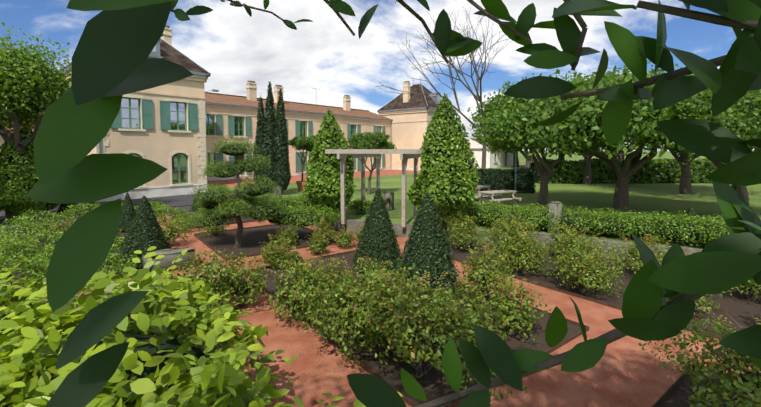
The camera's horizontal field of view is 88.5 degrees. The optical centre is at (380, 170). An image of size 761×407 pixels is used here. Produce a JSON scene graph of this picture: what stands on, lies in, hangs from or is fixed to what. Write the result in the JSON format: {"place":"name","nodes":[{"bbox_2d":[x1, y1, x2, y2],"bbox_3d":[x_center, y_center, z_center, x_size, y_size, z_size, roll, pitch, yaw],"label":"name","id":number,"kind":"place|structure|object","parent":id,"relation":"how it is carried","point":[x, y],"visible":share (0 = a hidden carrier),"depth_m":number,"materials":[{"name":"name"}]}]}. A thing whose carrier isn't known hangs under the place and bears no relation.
{"place":"outdoors","nodes":[
{"label":"outdoors","id":0,"kind":"place"},
{"bbox_2d":[0,193,202,230],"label":"asphalt forecourt","id":1,"kind":"structure","parent":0,"point":[180,200],"depth_m":23.25,"materials":[{"name":"asphalt"}]},
{"bbox_2d":[207,164,524,186],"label":"gravel terrace path","id":2,"kind":"structure","parent":0,"point":[232,182],"depth_m":40.68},
{"bbox_2d":[0,0,753,150],"label":"sky","id":3,"kind":"structure","parent":0,"point":[237,48],"materials":[{"name":"white"}]},
{"bbox_2d":[0,209,760,406],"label":"soil beds","id":4,"kind":"object","parent":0,"point":[737,307],"visible":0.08,"depth_m":7.95,"materials":[{"name":"soil"}]},
{"bbox_2d":[0,255,49,292],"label":"shrub","id":5,"kind":"object","parent":4,"relation":"on","point":[34,271],"visible":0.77,"depth_m":8.70,"materials":[{"name":"green plant"}]},
{"bbox_2d":[0,235,52,272],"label":"shrub","id":6,"kind":"object","parent":4,"relation":"on","point":[13,247],"visible":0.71,"depth_m":10.21,"materials":[{"name":"green plant"}]},
{"bbox_2d":[0,216,62,246],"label":"shrub","id":7,"kind":"object","parent":4,"relation":"on","point":[13,231],"visible":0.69,"depth_m":12.78,"materials":[{"name":"green plant"}]},
{"bbox_2d":[0,297,62,371],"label":"shrub","id":8,"kind":"object","parent":4,"relation":"on","point":[37,324],"visible":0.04,"depth_m":4.75,"materials":[{"name":"green plant"}]},
{"bbox_2d":[0,228,63,263],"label":"shrub","id":9,"kind":"object","parent":4,"relation":"on","point":[26,242],"visible":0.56,"depth_m":10.91,"materials":[{"name":"green plant"}]},
{"bbox_2d":[0,258,76,342],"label":"shrub","id":10,"kind":"object","parent":4,"relation":"on","point":[6,293],"visible":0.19,"depth_m":5.41,"materials":[{"name":"green plant"}]},
{"bbox_2d":[12,209,75,231],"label":"shrub","id":11,"kind":"object","parent":4,"relation":"on","point":[52,215],"visible":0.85,"depth_m":15.32,"materials":[{"name":"green plant"}]},
{"bbox_2d":[0,366,114,406],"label":"shrub","id":12,"kind":"object","parent":4,"relation":"on","point":[18,399],"visible":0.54,"depth_m":2.63,"materials":[{"name":"green plant"}]},
{"bbox_2d":[0,288,116,406],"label":"shrub","id":13,"kind":"object","parent":4,"relation":"on","point":[19,376],"visible":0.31,"depth_m":3.17,"materials":[{"name":"green plant"}]},
{"bbox_2d":[44,219,75,241],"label":"rose bush","id":14,"kind":"object","parent":4,"relation":"on","point":[66,227],"visible":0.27,"depth_m":12.78,"materials":[{"name":"green plant"}]},
{"bbox_2d":[26,245,112,273],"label":"shrub","id":15,"kind":"object","parent":4,"relation":"on","point":[49,253],"visible":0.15,"depth_m":9.89,"materials":[{"name":"green plant"}]},
{"bbox_2d":[56,203,100,220],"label":"shrub","id":16,"kind":"object","parent":4,"relation":"on","point":[72,211],"visible":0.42,"depth_m":16.93,"materials":[{"name":"green plant"}]},
{"bbox_2d":[78,253,136,292],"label":"shrub","id":17,"kind":"object","parent":4,"relation":"on","point":[106,268],"visible":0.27,"depth_m":9.25,"materials":[{"name":"green plant"}]},
{"bbox_2d":[3,249,228,370],"bbox_3d":[-3.178,2.062,5.014,2.807,1.812,3.038,0,3,-1],"label":"shrub","id":18,"kind":"object","parent":4,"relation":"on","point":[163,284],"visible":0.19,"depth_m":4.93,"materials":[{"name":"green plant"}]},
{"bbox_2d":[107,235,125,260],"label":"shrub","id":19,"kind":"object","parent":4,"relation":"on","point":[116,244],"visible":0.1,"depth_m":11.19,"materials":[{"name":"green plant"}]},
{"bbox_2d":[118,192,135,230],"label":"cone topiary","id":20,"kind":"object","parent":4,"relation":"on","point":[128,211],"visible":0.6,"depth_m":15.21,"materials":[{"name":"green plant"}]},
{"bbox_2d":[116,195,171,267],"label":"cone topiary","id":21,"kind":"object","parent":4,"relation":"on","point":[144,233],"visible":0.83,"depth_m":10.69,"materials":[{"name":"green plant"}]},
{"bbox_2d":[0,246,299,406],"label":"shrub","id":22,"kind":"object","parent":4,"relation":"on","point":[166,312],"visible":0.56,"depth_m":3.58,"materials":[{"name":"green plant"}]},
{"bbox_2d":[8,307,303,406],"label":"shrub","id":23,"kind":"object","parent":4,"relation":"on","point":[201,385],"visible":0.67,"depth_m":2.70,"materials":[{"name":"green plant"}]},
{"bbox_2d":[142,247,196,273],"bbox_3d":[-5.706,2.447,10.583,1.220,0.563,0.683,-3,4,-43],"label":"stone bench","id":24,"kind":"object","parent":4,"relation":"on","point":[169,258],"depth_m":10.40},
{"bbox_2d":[159,218,193,246],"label":"rose bush","id":25,"kind":"object","parent":4,"relation":"on","point":[170,237],"visible":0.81,"depth_m":12.91,"materials":[{"name":"green plant"}]},
{"bbox_2d":[156,248,246,312],"bbox_3d":[-3.440,2.207,7.515,1.598,1.257,1.916,0,3,-1],"label":"rose bush","id":26,"kind":"object","parent":4,"relation":"on","point":[203,268],"visible":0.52,"depth_m":7.50,"materials":[{"name":"green plant"}]},
{"bbox_2d":[197,220,230,236],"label":"rose bush","id":27,"kind":"object","parent":4,"relation":"on","point":[215,230],"visible":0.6,"depth_m":14.23,"materials":[{"name":"green plant"}]},
{"bbox_2d":[188,135,288,247],"bbox_3d":[-4.671,0.751,12.809,3.243,3.811,2.396,0,3,-1],"label":"cloud pruned tree","id":28,"kind":"object","parent":4,"relation":"on","point":[238,202],"visible":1,"depth_m":12.55,"materials":[{"name":"green plant"}]},
{"bbox_2d":[216,254,270,307],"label":"rose bush","id":29,"kind":"object","parent":4,"relation":"on","point":[245,286],"visible":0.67,"depth_m":7.80,"materials":[{"name":"green plant"}]},
{"bbox_2d":[258,241,289,267],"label":"rose bush","id":30,"kind":"object","parent":4,"relation":"on","point":[274,257],"visible":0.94,"depth_m":10.46,"materials":[{"name":"green plant"}]},
{"bbox_2d":[274,223,298,246],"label":"rose bush","id":31,"kind":"object","parent":4,"relation":"on","point":[289,235],"visible":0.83,"depth_m":12.93,"materials":[{"name":"green plant"}]},
{"bbox_2d":[277,245,307,269],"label":"rose bush","id":32,"kind":"object","parent":4,"relation":"on","point":[297,256],"visible":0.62,"depth_m":10.37,"materials":[{"name":"green plant"}]},
{"bbox_2d":[265,256,334,324],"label":"rose bush","id":33,"kind":"object","parent":4,"relation":"on","point":[286,297],"visible":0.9,"depth_m":7.12,"materials":[{"name":"green plant"}]},
{"bbox_2d":[232,389,402,406],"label":"shrub","id":34,"kind":"object","parent":4,"relation":"on","point":[282,392],"visible":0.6,"depth_m":2.85,"materials":[{"name":"green plant"}]},
{"bbox_2d":[305,217,335,241],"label":"rose bush","id":35,"kind":"object","parent":4,"relation":"on","point":[329,233],"visible":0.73,"depth_m":13.09,"materials":[{"name":"green plant"}]},
{"bbox_2d":[311,254,354,297],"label":"rose bush","id":36,"kind":"object","parent":4,"relation":"on","point":[334,272],"visible":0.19,"depth_m":8.29,"materials":[{"name":"green plant"}]},
{"bbox_2d":[292,257,414,364],"bbox_3d":[-0.397,2.197,6.343,1.910,1.407,1.816,-1,3,-21],"label":"rose bush","id":37,"kind":"object","parent":4,"relation":"on","point":[343,314],"visible":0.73,"depth_m":6.07,"materials":[{"name":"green plant"}]},
{"bbox_2d":[0,205,731,406],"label":"bed edging","id":38,"kind":"object","parent":4,"relation":"on","point":[549,351],"visible":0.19,"depth_m":7.90,"materials":[{"name":"stone"}]},
{"bbox_2d":[355,256,391,286],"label":"rose bush","id":39,"kind":"object","parent":4,"relation":"on","point":[371,267],"visible":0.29,"depth_m":9.14,"materials":[{"name":"green plant"}]},
{"bbox_2d":[351,188,401,272],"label":"cone topiary","id":40,"kind":"object","parent":4,"relation":"on","point":[378,238],"visible":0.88,"depth_m":10.18,"materials":[{"name":"green plant"}]},
{"bbox_2d":[390,192,463,304],"bbox_3d":[0.970,1.642,8.110,1.773,2.398,1.601,-2,4,-39],"label":"cone topiary","id":41,"kind":"object","parent":4,"relation":"on","point":[428,248],"visible":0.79,"depth_m":7.81,"materials":[{"name":"green plant"}]},
{"bbox_2d":[345,258,526,401],"bbox_3d":[0.611,2.151,5.458,2.323,1.600,2.444,0,3,-1],"label":"rose bush","id":42,"kind":"object","parent":4,"relation":"on","point":[417,336],"visible":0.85,"depth_m":5.32,"materials":[{"name":"green plant"}]},
{"bbox_2d":[441,211,485,250],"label":"rose bush","id":43,"kind":"object","parent":4,"relation":"on","point":[463,235],"visible":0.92,"depth_m":12.18,"materials":[{"name":"green plant"}]},
{"bbox_2d":[439,274,492,338],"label":"rose bush","id":44,"kind":"object","parent":4,"relation":"on","point":[461,301],"visible":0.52,"depth_m":6.71,"materials":[{"name":"green plant"}]},
{"bbox_2d":[459,243,514,297],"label":"rose bush","id":45,"kind":"object","parent":4,"relation":"on","point":[484,277],"visible":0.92,"depth_m":8.36,"materials":[{"name":"green plant"}]},
{"bbox_2d":[476,215,542,263],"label":"rose bush","id":46,"kind":"object","parent":4,"relation":"on","point":[503,241],"visible":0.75,"depth_m":10.80,"materials":[{"name":"green plant"}]},
{"bbox_2d":[471,274,551,341],"bbox_3d":[2.188,2.317,6.800,1.355,1.116,1.035,0,3,-1],"label":"rose bush","id":47,"kind":"object","parent":4,"relation":"on","point":[510,309],"visible":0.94,"depth_m":6.62,"materials":[{"name":"green plant"}]},
{"bbox_2d":[487,210,535,245],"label":"rose bush","id":48,"kind":"object","parent":4,"relation":"on","point":[523,221],"visible":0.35,"depth_m":12.87,"materials":[{"name":"green plant"}]},
{"bbox_2d":[498,231,550,274],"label":"rose bush","id":49,"kind":"object","parent":4,"relation":"on","point":[522,261],"visible":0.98,"depth_m":9.94,"materials":[{"name":"green plant"}]},
{"bbox_2d":[548,201,562,233],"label":"stone pillar","id":50,"kind":"structure","parent":4,"relation":"on","point":[554,206],"depth_m":13.01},
{"bbox_2d":[545,222,605,253],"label":"rose bush","id":51,"kind":"object","parent":4,"relation":"on","point":[566,230],"visible":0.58,"depth_m":11.41,"materials":[{"name":"green plant"}]},
{"bbox_2d":[528,228,628,283],"bbox_3d":[4.651,2.068,9.236,1.967,1.359,1.636,0,3,-1],"label":"rose bush","id":52,"kind":"object","parent":4,"relation":"on","point":[582,251],"visible":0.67,"depth_m":9.21,"materials":[{"name":"green plant"}]},
{"bbox_2d":[554,245,623,296],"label":"rose bush","id":53,"kind":"object","parent":4,"relation":"on","point":[583,278],"visible":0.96,"depth_m":8.49,"materials":[{"name":"green plant"}]},
{"bbox_2d":[612,234,672,271],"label":"rose bush","id":54,"kind":"object","parent":4,"relation":"on","point":[634,253],"visible":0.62,"depth_m":9.85,"materials":[{"name":"green plant"}]},
{"bbox_2d":[631,252,739,319],"bbox_3d":[5.937,2.195,7.840,1.596,1.252,1.590,-1,3,-16],"label":"rose bush","id":55,"kind":"object","parent":4,"relation":"on","point":[700,303],"visible":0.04,"depth_m":7.36,"materials":[{"name":"green plant"}]},
{"bbox_2d":[638,307,760,406],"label":"rose bush","id":56,"kind":"object","parent":4,"relation":"on","point":[725,378],"visible":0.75,"depth_m":4.54,"materials":[{"name":"green plant"}]},
{"bbox_2d":[696,378,760,406],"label":"rose bush","id":57,"kind":"object","parent":4,"relation":"on","point":[747,403],"visible":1,"depth_m":3.58,"materials":[{"name":"green plant"}]},
{"bbox_2d":[720,278,760,299],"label":"rose bush","id":58,"kind":"object","parent":4,"relation":"on","point":[749,285],"visible":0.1,"depth_m":8.18,"materials":[{"name":"green plant"}]},
{"bbox_2d":[2,213,760,406],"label":"gravel paths","id":59,"kind":"structure","parent":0,"point":[625,371],"depth_m":5.88,"materials":[{"name":"gravel"}]},
{"bbox_2d":[152,204,187,221],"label":"shrub","id":60,"kind":"object","parent":59,"relation":"on","point":[159,216],"visible":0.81,"depth_m":17.07,"materials":[{"name":"green plant"}]},
{"bbox_2d":[165,212,202,230],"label":"shrub","id":61,"kind":"object","parent":59,"relation":"on","point":[183,219],"visible":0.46,"depth_m":15.25,"materials":[{"name":"green plant"}]},
{"bbox_2d":[260,234,291,255],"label":"rose bush","id":62,"kind":"object","parent":59,"relation":"on","point":[277,242],"visible":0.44,"depth_m":11.16,"materials":[{"name":"green plant"}]},
{"bbox_2d":[306,230,329,254],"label":"rose bush","id":63,"kind":"object","parent":59,"relation":"on","point":[318,246],"visible":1,"depth_m":11.88,"materials":[{"name":"green plant"}]},
{"bbox_2d":[334,225,355,247],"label":"rose bush","id":64,"kind":"object","parent":59,"relation":"on","point":[344,238],"visible":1,"depth_m":12.68,"materials":[{"name":"green plant"}]},
{"bbox_2d":[26,0,760,406],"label":"foreground branches","id":65,"kind":"object","parent":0,"point":[112,62],"visible":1,"depth_m":0.36,"materials":[{"name":"green plant"}]},
{"bbox_2d":[209,151,760,248],"bbox_3d":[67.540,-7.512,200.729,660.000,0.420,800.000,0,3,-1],"label":"lawn terrace","id":66,"kind":"structure","parent":0,"point":[701,200],"depth_m":22.39,"materials":[{"name":"green plant"}]},
{"bbox_2d":[253,95,264,183],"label":"cypress","id":67,"kind":"object","parent":66,"relation":"on","point":[259,132],"visible":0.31,"depth_m":23.64,"materials":[{"name":"green plant"}]},
{"bbox_2d":[262,81,276,194],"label":"cypress","id":68,"kind":"object","parent":66,"relation":"on","point":[269,133],"visible":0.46,"depth_m":23.61,"materials":[{"name":"green plant"}]},
{"bbox_2d":[258,203,305,225],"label":"terrace shrub","id":69,"kind":"object","parent":66,"relation":"on","point":[277,218],"visible":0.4,"depth_m":13.86,"materials":[{"name":"green plant"}]},
{"bbox_2d":[273,88,291,194],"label":"cypress","id":70,"kind":"object","parent":66,"relation":"on","point":[282,171],"visible":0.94,"depth_m":23.67,"materials":[{"name":"green plant"}]},
{"bbox_2d":[268,195,304,209],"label":"terrace shrub","id":71,"kind":"object","parent":66,"relation":"on","point":[289,201],"visible":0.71,"depth_m":17.39,"materials":[{"name":"green plant"}]},
{"bbox_2d":[296,181,305,191],"bbox_3d":[-5.256,1.085,26.228,0.810,0.675,0.810,0,3,-1],"label":"terracotta pot","id":72,"kind":"object","parent":66,"relation":"on","point":[299,186],"visible":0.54,"depth_m":25.94,"materials":[{"name":"ceramic"}]},
{"bbox_2d":[287,135,308,181],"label":"potted tree","id":73,"kind":"object","parent":72,"relation":"in","point":[292,142],"visible":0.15,"depth_m":25.95,"materials":[{"name":"green plant"}]},
{"bbox_2d":[296,191,310,207],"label":"terrace shrub","id":74,"kind":"object","parent":66,"relation":"on","point":[305,198],"visible":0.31,"depth_m":18.31,"materials":[{"name":"green plant"}]},
{"bbox_2d":[274,204,334,228],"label":"terrace shrub","id":75,"kind":"object","parent":66,"relation":"on","point":[307,218],"visible":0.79,"depth_m":13.54,"materials":[{"name":"green plant"}]},
{"bbox_2d":[304,204,340,225],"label":"terrace shrub","id":76,"kind":"object","parent":66,"relation":"on","point":[332,213],"visible":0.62,"depth_m":14.29,"materials":[{"name":"green plant"}]},
{"bbox_2d":[304,108,354,221],"bbox_3d":[-1.985,-0.200,15.353,1.962,4.479,2.353,0,3,-1],"label":"column tree","id":77,"kind":"object","parent":66,"relation":"on","point":[323,182],"visible":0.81,"depth_m":14.82,"materials":[{"name":"green plant"}]},
{"bbox_2d":[346,198,371,212],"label":"terrace shrub","id":78,"kind":"object","parent":66,"relation":"on","point":[358,206],"visible":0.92,"depth_m":16.87,"materials":[{"name":"green plant"}]},
{"bbox_2d":[347,131,396,194],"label":"tree","id":79,"kind":"object","parent":66,"relation":"on","point":[368,140],"visible":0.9,"depth_m":24.13,"materials":[{"name":"green plant"}]},
{"bbox_2d":[325,149,421,226],"bbox_3d":[0.377,0.502,16.958,3.424,2.810,6.325,1,3,14],"label":"pergola","id":80,"kind":"object","parent":66,"relation":"on","point":[405,154],"visible":0.69,"depth_m":14.56,"materials":[{"name":"grey wood"}]},
{"bbox_2d":[384,192,393,210],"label":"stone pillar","id":81,"kind":"structure","parent":66,"relation":"on","point":[389,199],"depth_m":17.98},
{"bbox_2d":[406,93,479,230],"bbox_3d":[2.248,-0.253,13.372,2.067,4.792,2.446,-1,3,-26],"label":"column tree","id":82,"kind":"object","parent":66,"relation":"on","point":[448,185],"visible":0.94,"depth_m":12.86,"materials":[{"name":"green plant"}]},
{"bbox_2d":[376,7,512,168],"bbox_3d":[5.711,-6.206,32.901,10.795,14.749,15.297,1,3,16],"label":"bare tree","id":83,"kind":"object","parent":66,"relation":"on","point":[477,97],"visible":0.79,"depth_m":31.42,"materials":[{"name":"brown plant"}]},
{"bbox_2d":[248,205,702,261],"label":"retaining wall","id":84,"kind":"structure","parent":66,"relation":"on","point":[400,230],"depth_m":13.17,"materials":[{"name":"stone"}]},
{"bbox_2d":[461,202,497,221],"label":"terrace shrub","id":85,"kind":"object","parent":66,"relation":"on","point":[475,216],"visible":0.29,"depth_m":14.21,"materials":[{"name":"green plant"}]},
{"bbox_2d":[468,200,520,226],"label":"terrace shrub","id":86,"kind":"object","parent":66,"relation":"on","point":[487,221],"visible":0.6,"depth_m":14.01,"materials":[{"name":"green plant"}]},
{"bbox_2d":[475,190,523,205],"bbox_3d":[5.727,1.422,19.138,1.900,0.786,1.600,-2,3,-29],"label":"picnic table","id":87,"kind":"object","parent":66,"relation":"on","point":[490,194],"visible":0.83,"depth_m":18.98,"materials":[{"name":"grey wood"}]},
{"bbox_2d":[467,77,543,170],"bbox_3d":[12.838,-3.131,33.009,10.860,8.630,8.864,1,3,22],"label":"lawn tree","id":88,"kind":"object","parent":66,"relation":"on","point":[487,107],"visible":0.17,"depth_m":31.67,"materials":[{"name":"green plant"}]},
{"bbox_2d":[477,167,535,192],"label":"dark hedge","id":89,"kind":"object","parent":66,"relation":"on","point":[499,179],"visible":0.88,"depth_m":25.15,"materials":[{"name":"green plant"}]},
{"bbox_2d":[471,128,547,166],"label":"tree","id":90,"kind":"object","parent":66,"relation":"on","point":[517,160],"depth_m":62.59,"materials":[{"name":"brown plant"}]},
{"bbox_2d":[486,204,547,230],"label":"terrace shrub","id":91,"kind":"object","parent":66,"relation":"on","point":[524,213],"visible":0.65,"depth_m":13.57,"materials":[{"name":"green plant"}]},
{"bbox_2d":[513,203,564,229],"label":"terrace shrub","id":92,"kind":"object","parent":66,"relation":"on","point":[542,221],"visible":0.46,"depth_m":13.30,"materials":[{"name":"green plant"}]},
{"bbox_2d":[470,99,621,205],"bbox_3d":[8.244,-0.753,19.822,7.002,5.282,6.137,1,3,19],"label":"lawn tree","id":93,"kind":"object","parent":66,"relation":"on","point":[545,171],"visible":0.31,"depth_m":18.63,"materials":[{"name":"green plant"}]},
{"bbox_2d":[545,205,605,232],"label":"terrace shrub","id":94,"kind":"object","parent":66,"relation":"on","point":[571,220],"visible":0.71,"depth_m":12.56,"materials":[{"name":"green plant"}]},
{"bbox_2d":[534,69,647,183],"bbox_3d":[17.165,-3.520,31.697,11.563,9.691,12.830,0,3,-1],"label":"lawn tree","id":95,"kind":"object","parent":66,"relation":"on","point":[587,179],"depth_m":31.95,"materials":[{"name":"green plant"}]},
{"bbox_2d":[580,207,645,236],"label":"terrace shrub","id":96,"kind":"object","parent":66,"relation":"on","point":[604,221],"visible":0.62,"depth_m":12.23,"materials":[{"name":"green plant"}]},
{"bbox_2d":[469,60,760,209],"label":"lawn tree","id":97,"kind":"object","parent":66,"relation":"on","point":[588,111],"visible":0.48,"depth_m":15.76,"materials":[{"name":"green plant"}]},
{"bbox_2d":[531,157,726,183],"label":"hedge","id":98,"kind":"object","parent":66,"relation":"on","point":[655,171],"visible":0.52,"depth_m":32.20,"materials":[{"name":"green plant"}]},
{"bbox_2d":[604,210,678,238],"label":"terrace shrub","id":99,"kind":"object","parent":66,"relation":"on","point":[638,233],"visible":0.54,"depth_m":11.84,"materials":[{"name":"green plant"}]},
{"bbox_2d":[612,69,700,194],"bbox_3d":[20.013,-2.330,24.882,12.271,7.965,14.493,0,3,-1],"label":"lawn tree","id":100,"kind":"object","parent":66,"relation":"on","point":[685,187],"depth_m":24.40,"materials":[{"name":"brown plant"}]},
{"bbox_2d":[624,210,724,246],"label":"terrace shrub","id":101,"kind":"object","parent":66,"relation":"on","point":[672,232],"visible":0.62,"depth_m":11.36,"materials":[{"name":"green plant"}]},
{"bbox_2d":[626,88,760,204],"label":"lawn tree","id":102,"kind":"object","parent":66,"relation":"on","point":[749,131],"visible":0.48,"depth_m":13.81,"materials":[{"name":"green plant"}]},
{"bbox_2d":[661,214,726,242],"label":"terrace shrub","id":103,"kind":"object","parent":66,"relation":"on","point":[694,236],"visible":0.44,"depth_m":10.94,"materials":[{"name":"green plant"}]},
{"bbox_2d":[700,213,729,245],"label":"terrace shrub","id":104,"kind":"object","parent":66,"relation":"on","point":[726,230],"visible":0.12,"depth_m":10.78,"materials":[{"name":"green plant"}]},
{"label":"ground","id":105,"kind":"structure","parent":0,"visible":0},
{"bbox_2d":[0,160,24,210],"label":"bush","id":106,"kind":"object","parent":105,"relation":"on","point":[4,196],"visible":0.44,"depth_m":16.56,"materials":[{"name":"green plant"}]},
{"bbox_2d":[0,124,60,218],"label":"column tree","id":107,"kind":"object","parent":105,"relation":"on","point":[22,166],"visible":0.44,"depth_m":17.15,"materials":[{"name":"green plant"}]},
{"bbox_2d":[0,22,72,220],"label":"tall tree","id":108,"kind":"object","parent":105,"relation":"on","point":[31,87],"visible":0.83,"depth_m":17.03,"materials":[{"name":"green plant"}]},
{"bbox_2d":[56,203,78,214],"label":"shrub","id":109,"kind":"object","parent":105,"relation":"on","point":[64,206],"visible":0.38,"depth_m":18.84,"materials":[{"name":"green plant"}]},
{"bbox_2d":[0,25,512,201],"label":"chateau","id":110,"kind":"structure","parent":105,"relation":"on","point":[176,128],"depth_m":34.58,"materials":[{"name":"paint"}]},
{"bbox_3d":[-4.545,1.166,24.676,0.810,0.675,0.810,0,3,-1],"label":"terracotta pot","id":111,"kind":"object","parent":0,"visible":0},
{"bbox_2d":[295,135,315,173],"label":"potted tree","id":112,"kind":"object","parent":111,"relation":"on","point":[306,143],"visible":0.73,"depth_m":24.38,"materials":[{"name":"green plant"}]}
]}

